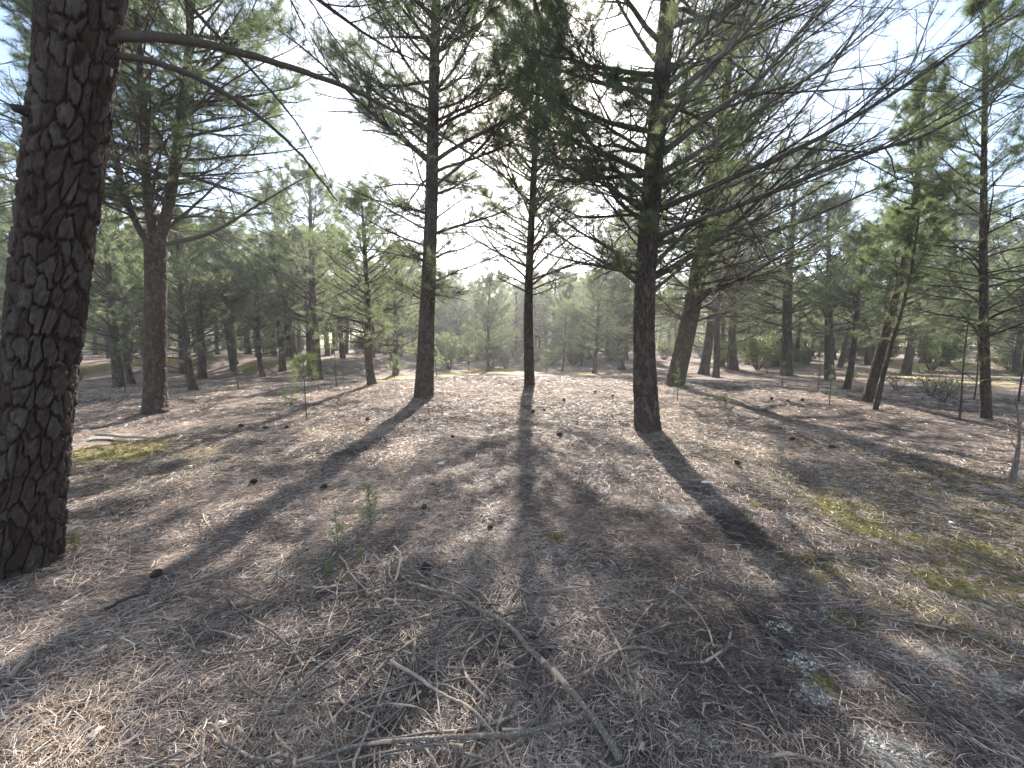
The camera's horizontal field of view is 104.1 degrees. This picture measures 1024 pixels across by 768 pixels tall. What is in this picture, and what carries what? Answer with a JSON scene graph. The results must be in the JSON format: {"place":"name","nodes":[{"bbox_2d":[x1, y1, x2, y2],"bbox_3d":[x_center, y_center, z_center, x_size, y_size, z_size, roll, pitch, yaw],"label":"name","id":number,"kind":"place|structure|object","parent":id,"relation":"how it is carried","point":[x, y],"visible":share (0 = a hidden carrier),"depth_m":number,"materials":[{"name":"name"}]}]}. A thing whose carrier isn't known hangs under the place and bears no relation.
{"place":"outdoors","nodes":[
{"label":"outdoors","id":0,"kind":"place"},
{"bbox_2d":[0,344,1023,767],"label":"ground","id":1,"kind":"structure","parent":0,"point":[348,366],"depth_m":3.05,"materials":[{"name":"soil"}]},
{"bbox_2d":[8,643,34,677],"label":"fallen stick","id":2,"kind":"object","parent":1,"relation":"on","point":[17,667],"visible":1,"depth_m":1.83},
{"bbox_2d":[0,136,106,331],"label":"pine tree","id":3,"kind":"object","parent":1,"relation":"on","point":[10,191],"visible":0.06,"depth_m":20.84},
{"bbox_2d":[0,22,140,323],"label":"pine tree","id":4,"kind":"object","parent":1,"relation":"on","point":[5,168],"visible":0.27,"depth_m":6.77,"materials":[{"name":"green plant"}]},
{"bbox_2d":[64,530,83,554],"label":"pine seedling","id":5,"kind":"object","parent":1,"relation":"on","point":[73,536],"visible":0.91,"depth_m":2.89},
{"bbox_2d":[88,228,142,378],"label":"pine tree","id":6,"kind":"object","parent":1,"relation":"on","point":[104,283],"visible":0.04,"depth_m":19.40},
{"bbox_2d":[94,433,156,438],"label":"fallen stick","id":7,"kind":"object","parent":1,"relation":"on","point":[115,435],"visible":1,"depth_m":6.65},
{"bbox_2d":[104,592,149,610],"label":"fallen stick","id":8,"kind":"object","parent":1,"relation":"on","point":[121,600],"visible":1,"depth_m":2.31,"materials":[{"name":"wood"}]},
{"bbox_2d":[88,213,177,383],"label":"pine tree","id":9,"kind":"object","parent":1,"relation":"on","point":[128,372],"visible":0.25,"depth_m":16.41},
{"bbox_2d":[82,181,200,387],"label":"pine tree","id":10,"kind":"object","parent":1,"relation":"on","point":[113,336],"visible":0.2,"depth_m":14.06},
{"bbox_2d":[0,0,335,414],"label":"pine tree","id":11,"kind":"object","parent":1,"relation":"on","point":[142,92],"visible":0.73,"depth_m":8.16,"materials":[{"name":"green plant"}]},
{"bbox_2d":[96,207,250,390],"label":"pine tree","id":12,"kind":"object","parent":1,"relation":"on","point":[185,332],"visible":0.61,"depth_m":12.55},
{"bbox_2d":[111,233,243,373],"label":"pine tree","id":13,"kind":"object","parent":1,"relation":"on","point":[180,364],"visible":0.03,"depth_m":21.25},
{"bbox_2d":[120,218,265,378],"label":"pine tree","id":14,"kind":"object","parent":1,"relation":"on","point":[201,373],"visible":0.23,"depth_m":19.30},
{"bbox_2d":[150,560,246,600],"bbox_3d":[-1.947,1.218,2.510,0.030,0.032,0.501,3,6,34],"label":"fallen stick","id":15,"kind":"object","parent":1,"relation":"on","point":[175,588],"visible":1,"depth_m":2.45,"materials":[{"name":"wood"}]},
{"bbox_2d":[185,219,263,371],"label":"pine tree","id":16,"kind":"object","parent":1,"relation":"on","point":[232,365],"visible":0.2,"depth_m":21.07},
{"bbox_2d":[175,205,276,363],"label":"pine tree","id":17,"kind":"object","parent":1,"relation":"on","point":[243,234],"visible":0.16,"depth_m":23.18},
{"bbox_2d":[212,723,282,763],"bbox_3d":[-1.027,1.384,1.525,0.412,0.041,0.036,2,6,24],"label":"fallen stick","id":18,"kind":"object","parent":1,"relation":"on","point":[219,733],"visible":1,"depth_m":1.52,"materials":[{"name":"wood"}]},
{"bbox_2d":[220,233,295,376],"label":"pine tree","id":19,"kind":"object","parent":1,"relation":"on","point":[258,320],"visible":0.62,"depth_m":19.60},
{"bbox_2d":[222,228,323,370],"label":"pine tree","id":20,"kind":"object","parent":1,"relation":"on","point":[282,364],"visible":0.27,"depth_m":21.38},
{"bbox_2d":[217,179,329,359],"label":"pine tree","id":21,"kind":"object","parent":1,"relation":"on","point":[293,348],"visible":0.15,"depth_m":24.04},
{"bbox_2d":[275,349,322,417],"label":"pine sapling","id":22,"kind":"object","parent":1,"relation":"on","point":[297,367],"visible":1,"depth_m":7.70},
{"bbox_2d":[253,223,352,374],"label":"pine tree","id":23,"kind":"object","parent":1,"relation":"on","point":[308,342],"visible":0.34,"depth_m":20.22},
{"bbox_2d":[218,154,388,379],"bbox_3d":[-9.094,-5.057,18.024,6.467,10.016,6.303,3,6,30],"label":"pine tree","id":24,"kind":"object","parent":1,"relation":"on","point":[311,293],"visible":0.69,"depth_m":17.38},
{"bbox_2d":[0,0,630,581],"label":"pine tree","id":25,"kind":"object","parent":1,"relation":"on","point":[66,110],"visible":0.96,"depth_m":2.50,"materials":[{"name":"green plant"}]},
{"bbox_2d":[296,247,356,355],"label":"pine tree","id":26,"kind":"object","parent":1,"relation":"on","point":[327,352],"visible":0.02,"depth_m":30.25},
{"bbox_2d":[323,505,349,556],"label":"pine seedling","id":27,"kind":"object","parent":1,"relation":"on","point":[338,525],"visible":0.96,"depth_m":2.91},
{"bbox_2d":[321,246,358,353],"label":"pine tree","id":28,"kind":"object","parent":1,"relation":"on","point":[346,344],"visible":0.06,"depth_m":33.92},
{"bbox_2d":[315,221,375,357],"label":"pine tree","id":29,"kind":"object","parent":1,"relation":"on","point":[342,349],"visible":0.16,"depth_m":26.76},
{"bbox_2d":[289,185,440,384],"bbox_3d":[-4.643,-2.960,12.479,4.056,6.148,4.482,-3,6,-33],"label":"pine tree","id":30,"kind":"object","parent":1,"relation":"on","point":[365,300],"visible":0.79,"depth_m":12.02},
{"bbox_2d":[342,261,394,357],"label":"pine tree","id":31,"kind":"object","parent":1,"relation":"on","point":[373,348],"visible":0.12,"depth_m":28.22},
{"bbox_2d":[355,479,390,523],"bbox_3d":[-1.210,1.013,3.428,0.342,0.445,0.293,0,5,0],"label":"pine seedling","id":32,"kind":"object","parent":1,"relation":"on","point":[368,511],"visible":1,"depth_m":3.44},
{"bbox_2d":[349,240,436,375],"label":"pine tree","id":33,"kind":"object","parent":1,"relation":"on","point":[396,350],"visible":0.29,"depth_m":20.87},
{"bbox_2d":[370,242,419,357],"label":"pine tree","id":34,"kind":"object","parent":1,"relation":"on","point":[401,352],"visible":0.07,"depth_m":29.99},
{"bbox_2d":[351,702,441,734],"bbox_3d":[-0.452,1.355,1.632,0.447,0.049,0.089,2,5,21],"label":"fallen stick","id":35,"kind":"object","parent":1,"relation":"on","point":[390,703],"visible":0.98,"depth_m":1.67,"materials":[{"name":"wood"}]},
{"bbox_2d":[390,256,462,340],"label":"pine tree","id":36,"kind":"object","parent":1,"relation":"on","point":[417,327],"visible":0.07,"depth_m":35.84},
{"bbox_2d":[266,0,603,398],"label":"pine tree","id":37,"kind":"object","parent":1,"relation":"on","point":[431,157],"visible":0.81,"depth_m":9.01,"materials":[{"name":"green plant"}]},
{"bbox_2d":[434,327,466,369],"bbox_3d":[-4.405,-2.381,26.362,3.023,3.020,3.709,-2,5,-17],"label":"shrub","id":38,"kind":"object","parent":1,"relation":"on","point":[451,349],"visible":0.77,"depth_m":25.92,"materials":[{"name":"green plant"}]},
{"bbox_2d":[389,659,511,765],"bbox_3d":[-0.272,1.334,1.681,0.767,0.046,0.072,4,7,40],"label":"fallen stick","id":39,"kind":"object","parent":1,"relation":"on","point":[415,675],"visible":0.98,"depth_m":1.71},
{"bbox_2d":[434,281,468,340],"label":"pine tree","id":40,"kind":"object","parent":1,"relation":"on","point":[447,309],"visible":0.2,"depth_m":38.25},
{"bbox_2d":[435,268,473,340],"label":"pine tree","id":41,"kind":"object","parent":1,"relation":"on","point":[456,278],"visible":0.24,"depth_m":41.34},
{"bbox_2d":[435,284,485,361],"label":"pine tree","id":42,"kind":"object","parent":1,"relation":"on","point":[455,315],"visible":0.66,"depth_m":34.06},
{"bbox_2d":[448,276,498,360],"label":"pine tree","id":43,"kind":"object","parent":1,"relation":"on","point":[471,286],"visible":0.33,"depth_m":38.67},
{"bbox_2d":[461,271,519,370],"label":"pine tree","id":44,"kind":"object","parent":1,"relation":"on","point":[488,284],"visible":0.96,"depth_m":26.29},
{"bbox_2d":[465,326,517,367],"bbox_3d":[-1.592,-2.762,29.551,4.081,3.323,3.326,-3,6,-28],"label":"shrub","id":45,"kind":"object","parent":1,"relation":"on","point":[493,356],"visible":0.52,"depth_m":29.17,"materials":[{"name":"green plant"}]},
{"bbox_2d":[472,270,522,357],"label":"pine tree","id":46,"kind":"object","parent":1,"relation":"on","point":[505,273],"visible":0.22,"depth_m":41.66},
{"bbox_2d":[491,349,519,368],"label":"shrub","id":47,"kind":"object","parent":1,"relation":"on","point":[503,359],"visible":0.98,"depth_m":28.80,"materials":[{"name":"green plant"}]},
{"bbox_2d":[0,374,1023,767],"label":"fallen needles","id":48,"kind":"object","parent":1,"relation":"on","point":[464,406],"depth_m":2.51,"materials":[{"name":"plant"}]},
{"bbox_2d":[113,583,236,628],"bbox_3d":[-1.926,1.243,2.311,0.087,0.047,0.553,4,7,39],"label":"fallen stick","id":49,"kind":"object","parent":48,"relation":"on","point":[127,619],"visible":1,"depth_m":2.27,"materials":[{"name":"wood"}]},
{"bbox_2d":[293,637,353,690],"bbox_3d":[-0.892,1.342,1.932,0.023,0.038,0.335,3,6,29],"label":"fallen stick","id":50,"kind":"object","parent":48,"relation":"on","point":[301,683],"visible":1,"depth_m":1.89,"materials":[{"name":"wood"}]},
{"bbox_2d":[324,689,394,737],"bbox_3d":[-0.633,1.365,1.664,0.450,0.024,0.029,3,6,31],"label":"fallen stick","id":51,"kind":"object","parent":48,"relation":"on","point":[333,695],"visible":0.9,"depth_m":1.69,"materials":[{"name":"wood"}]},
{"bbox_2d":[0,395,1023,767],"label":"twig crumbs","id":52,"kind":"object","parent":1,"relation":"on","point":[288,643],"visible":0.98,"depth_m":1.86,"materials":[{"name":"brown plant"}]},
{"bbox_2d":[486,283,541,361],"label":"pine tree","id":53,"kind":"object","parent":1,"relation":"on","point":[517,292],"visible":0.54,"depth_m":36.59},
{"bbox_2d":[511,342,545,363],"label":"shrub","id":54,"kind":"object","parent":1,"relation":"on","point":[536,356],"visible":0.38,"depth_m":30.40,"materials":[{"name":"green plant"}]},
{"bbox_2d":[443,0,615,385],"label":"pine tree","id":55,"kind":"object","parent":1,"relation":"on","point":[529,374],"visible":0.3,"depth_m":10.89,"materials":[{"name":"green plant"}]},
{"bbox_2d":[512,269,561,352],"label":"pine tree","id":56,"kind":"object","parent":1,"relation":"on","point":[539,282],"visible":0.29,"depth_m":39.51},
{"bbox_2d":[519,290,562,359],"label":"pine tree","id":57,"kind":"object","parent":1,"relation":"on","point":[540,341],"visible":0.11,"depth_m":41.46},
{"bbox_2d":[69,418,1023,724],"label":"moss","id":58,"kind":"object","parent":1,"relation":"on","point":[839,512],"visible":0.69,"depth_m":3.63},
{"bbox_2d":[83,288,1011,351],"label":"wood","id":59,"kind":"object","parent":1,"relation":"on","point":[174,336],"visible":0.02,"depth_m":67.54,"materials":[{"name":"plant"}]},
{"bbox_2d":[538,343,568,365],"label":"shrub","id":60,"kind":"object","parent":1,"relation":"on","point":[552,349],"visible":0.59,"depth_m":31.95,"materials":[{"name":"green plant"}]},
{"bbox_2d":[533,267,576,363],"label":"pine tree","id":61,"kind":"object","parent":1,"relation":"on","point":[548,298],"visible":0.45,"depth_m":33.77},
{"bbox_2d":[546,282,585,370],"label":"pine tree","id":62,"kind":"object","parent":1,"relation":"on","point":[569,288],"visible":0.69,"depth_m":25.41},
{"bbox_2d":[542,270,595,361],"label":"pine tree","id":63,"kind":"object","parent":1,"relation":"on","point":[569,273],"visible":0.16,"depth_m":37.00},
{"bbox_2d":[559,345,590,364],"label":"shrub","id":64,"kind":"object","parent":1,"relation":"on","point":[573,355],"visible":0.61,"depth_m":32.66,"materials":[{"name":"green plant"}]},
{"bbox_2d":[562,280,594,365],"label":"pine tree","id":65,"kind":"object","parent":1,"relation":"on","point":[583,331],"visible":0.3,"depth_m":31.05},
{"bbox_2d":[558,268,629,372],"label":"pine tree","id":66,"kind":"object","parent":1,"relation":"on","point":[610,290],"visible":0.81,"depth_m":22.14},
{"bbox_2d":[563,267,632,361],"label":"pine tree","id":67,"kind":"object","parent":1,"relation":"on","point":[607,357],"visible":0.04,"depth_m":36.61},
{"bbox_2d":[555,209,672,369],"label":"pine tree","id":68,"kind":"object","parent":1,"relation":"on","point":[620,364],"visible":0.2,"depth_m":27.15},
{"bbox_2d":[582,236,686,348],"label":"pine tree","id":69,"kind":"object","parent":1,"relation":"on","point":[617,278],"visible":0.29,"depth_m":22.84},
{"bbox_2d":[655,337,674,359],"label":"shrub","id":70,"kind":"object","parent":1,"relation":"on","point":[665,350],"visible":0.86,"depth_m":35.15,"materials":[{"name":"green plant"}]},
{"bbox_2d":[418,452,1016,767],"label":"lichen","id":71,"kind":"object","parent":1,"relation":"on","point":[822,696],"visible":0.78,"depth_m":1.75},
{"bbox_2d":[668,213,773,377],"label":"pine tree","id":72,"kind":"object","parent":1,"relation":"on","point":[716,366],"visible":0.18,"depth_m":20.49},
{"bbox_2d":[655,153,796,374],"bbox_3d":[11.634,-6.529,22.398,7.105,12.317,7.915,0,5,-4],"label":"pine tree","id":73,"kind":"object","parent":1,"relation":"on","point":[705,362],"visible":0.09,"depth_m":22.94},
{"bbox_2d":[696,274,761,366],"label":"pine tree","id":74,"kind":"object","parent":1,"relation":"on","point":[722,337],"visible":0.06,"depth_m":28.16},
{"bbox_2d":[711,337,750,368],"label":"shrub","id":75,"kind":"object","parent":1,"relation":"on","point":[723,351],"visible":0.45,"depth_m":26.25,"materials":[{"name":"green plant"}]},
{"bbox_2d":[656,169,822,369],"bbox_3d":[14.146,-7.097,25.806,10.027,12.763,8.482,2,5,21],"label":"pine tree","id":76,"kind":"object","parent":1,"relation":"on","point":[733,364],"visible":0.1,"depth_m":25.81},
{"bbox_2d":[465,0,1023,433],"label":"pine tree","id":77,"kind":"object","parent":1,"relation":"on","point":[660,110],"visible":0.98,"depth_m":6.08,"materials":[{"name":"green plant"}]},
{"bbox_2d":[727,278,781,364],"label":"pine tree","id":78,"kind":"object","parent":1,"relation":"on","point":[752,323],"visible":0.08,"depth_m":33.47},
{"bbox_2d":[736,325,781,369],"bbox_3d":[16.753,-2.426,27.142,3.761,3.062,3.066,3,6,27],"label":"shrub","id":79,"kind":"object","parent":1,"relation":"on","point":[753,350],"visible":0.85,"depth_m":26.95,"materials":[{"name":"green plant"}]},
{"bbox_2d":[587,0,956,386],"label":"pine tree","id":80,"kind":"object","parent":1,"relation":"on","point":[696,294],"visible":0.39,"depth_m":11.17,"materials":[{"name":"green plant"}]},
{"bbox_2d":[743,269,816,366],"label":"pine tree","id":81,"kind":"object","parent":1,"relation":"on","point":[774,303],"visible":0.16,"depth_m":29.78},
{"bbox_2d":[771,275,823,361],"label":"pine tree","id":82,"kind":"object","parent":1,"relation":"on","point":[798,337],"visible":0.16,"depth_m":33.27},
{"bbox_2d":[711,134,886,375],"bbox_3d":[15.414,-6.931,22.283,8.332,13.239,8.548,2,5,21],"label":"pine tree","id":83,"kind":"object","parent":1,"relation":"on","point":[787,309],"visible":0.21,"depth_m":21.97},
{"bbox_2d":[793,345,823,363],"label":"shrub","id":84,"kind":"object","parent":1,"relation":"on","point":[804,355],"visible":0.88,"depth_m":31.42,"materials":[{"name":"green plant"}]},
{"bbox_2d":[808,335,847,354],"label":"shrub","id":85,"kind":"object","parent":1,"relation":"on","point":[820,348],"visible":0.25,"depth_m":36.48,"materials":[{"name":"green plant"}]},
{"bbox_2d":[795,255,871,359],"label":"pine tree","id":86,"kind":"object","parent":1,"relation":"on","point":[835,356],"visible":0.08,"depth_m":34.63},
{"bbox_2d":[767,188,905,380],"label":"pine tree","id":87,"kind":"object","parent":1,"relation":"on","point":[829,349],"visible":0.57,"depth_m":18.95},
{"bbox_2d":[811,269,883,366],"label":"pine tree","id":88,"kind":"object","parent":1,"relation":"on","point":[846,339],"visible":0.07,"depth_m":28.31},
{"bbox_2d":[768,602,947,629],"bbox_3d":[1.896,1.281,2.275,0.892,0.078,0.173,1,5,8],"label":"fallen stick","id":89,"kind":"object","parent":1,"relation":"on","point":[858,609],"visible":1,"depth_m":2.29,"materials":[{"name":"wood"}]},
{"bbox_2d":[807,219,909,389],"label":"pine tree","id":90,"kind":"object","parent":1,"relation":"on","point":[846,300],"visible":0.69,"depth_m":14.31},
{"bbox_2d":[840,330,894,364],"bbox_3d":[28.276,-3.025,31.846,3.814,3.105,3.108,-2,5,-18],"label":"shrub","id":91,"kind":"object","parent":1,"relation":"on","point":[862,350],"visible":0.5,"depth_m":31.39,"materials":[{"name":"green plant"}]},
{"bbox_2d":[845,274,901,364],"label":"pine tree","id":92,"kind":"object","parent":1,"relation":"on","point":[866,359],"visible":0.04,"depth_m":31.18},
{"bbox_2d":[801,200,977,374],"bbox_3d":[19.093,-4.805,20.756,6.357,9.209,7.026,-5,7,-43],"label":"pine tree","id":93,"kind":"object","parent":1,"relation":"on","point":[916,324],"visible":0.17,"depth_m":19.92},
{"bbox_2d":[885,366,919,390],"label":"shrub","id":94,"kind":"object","parent":1,"relation":"on","point":[894,382],"visible":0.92,"depth_m":14.25,"materials":[{"name":"green plant"}]},
{"bbox_2d":[848,62,980,402],"bbox_3d":[9.505,-3.456,9.672,2.179,8.097,2.125,0,5,0],"label":"pine tree","id":95,"kind":"object","parent":1,"relation":"on","point":[869,392],"visible":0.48,"depth_m":9.50,"materials":[{"name":"green plant"}]},
{"bbox_2d":[849,197,989,409],"bbox_3d":[8.466,-1.669,8.694,2.141,4.753,1.930,1,5,11],"label":"pine tree","id":96,"kind":"object","parent":1,"relation":"on","point":[930,205],"visible":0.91,"depth_m":8.56,"materials":[{"name":"green plant"}]},
{"bbox_2d":[860,212,997,375],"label":"pine tree","id":97,"kind":"object","parent":1,"relation":"on","point":[907,364],"visible":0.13,"depth_m":22.69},
{"bbox_2d":[907,365,959,396],"bbox_3d":[12.811,-0.085,12.152,1.206,1.039,1.145,-4,7,-41],"label":"shrub","id":98,"kind":"object","parent":1,"relation":"on","point":[922,379],"visible":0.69,"depth_m":12.21,"materials":[{"name":"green plant"}]},
{"bbox_2d":[852,0,1023,337],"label":"pine tree","id":99,"kind":"object","parent":1,"relation":"on","point":[987,193],"visible":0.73,"depth_m":7.07,"materials":[{"name":"green plant"}]},
{"bbox_2d":[902,332,974,369],"bbox_3d":[28.205,-2.318,26.483,2.955,2.952,3.625,1,5,13],"label":"shrub","id":100,"kind":"object","parent":1,"relation":"on","point":[947,351],"visible":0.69,"depth_m":26.22,"materials":[{"name":"green plant"}]},
{"bbox_2d":[864,0,1023,418],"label":"pine tree","id":101,"kind":"object","parent":1,"relation":"on","point":[985,392],"visible":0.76,"depth_m":7.54,"materials":[{"name":"green plant"}]},
{"bbox_2d":[916,373,971,402],"bbox_3d":[11.108,0.079,10.270,1.005,0.866,0.954,1,5,14],"label":"shrub","id":102,"kind":"object","parent":1,"relation":"on","point":[944,390],"visible":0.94,"depth_m":10.25,"materials":[{"name":"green plant"}]},
{"bbox_2d":[873,170,1023,362],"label":"pine tree","id":103,"kind":"object","parent":1,"relation":"on","point":[991,222],"visible":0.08,"depth_m":28.47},
{"bbox_2d":[896,197,1022,366],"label":"pine tree","id":104,"kind":"object","parent":1,"relation":"on","point":[972,223],"visible":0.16,"depth_m":27.75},
{"bbox_2d":[916,298,1010,419],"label":"pine sapling","id":105,"kind":"object","parent":1,"relation":"on","point":[961,373],"visible":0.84,"depth_m":7.92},
{"bbox_2d":[941,255,1021,361],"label":"pine tree","id":106,"kind":"object","parent":1,"relation":"on","point":[991,318],"visible":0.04,"depth_m":31.10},
{"bbox_2d":[951,203,1023,369],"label":"pine tree","id":107,"kind":"object","parent":1,"relation":"on","point":[1007,242],"visible":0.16,"depth_m":26.07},
{"bbox_2d":[952,308,1022,399],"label":"pine sapling","id":108,"kind":"object","parent":1,"relation":"on","point":[977,354],"visible":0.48,"depth_m":11.53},
{"bbox_2d":[958,240,1023,375],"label":"pine tree","id":109,"kind":"object","parent":1,"relation":"on","point":[1015,261],"visible":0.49,"depth_m":22.00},
{"bbox_2d":[972,210,1023,330],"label":"pine tree","id":110,"kind":"object","parent":1,"relation":"on","point":[1010,226],"visible":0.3,"depth_m":23.93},
{"bbox_2d":[977,324,1023,401],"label":"pine sapling","id":111,"kind":"object","parent":1,"relation":"on","point":[1016,334],"visible":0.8,"depth_m":11.03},
{"bbox_2d":[990,347,1023,369],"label":"shrub","id":112,"kind":"object","parent":1,"relation":"on","point":[1006,357],"visible":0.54,"depth_m":26.63,"materials":[{"name":"green plant"}]},
{"bbox_2d":[998,390,1023,484],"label":"dead sapling","id":113,"kind":"object","parent":1,"relation":"on","point":[1012,477],"visible":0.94,"depth_m":4.67,"materials":[{"name":"wood"}]},
{"bbox_2d":[0,0,1023,345],"label":"sky","id":114,"kind":"structure","parent":0,"point":[340,143],"materials":[{"name":"white"}]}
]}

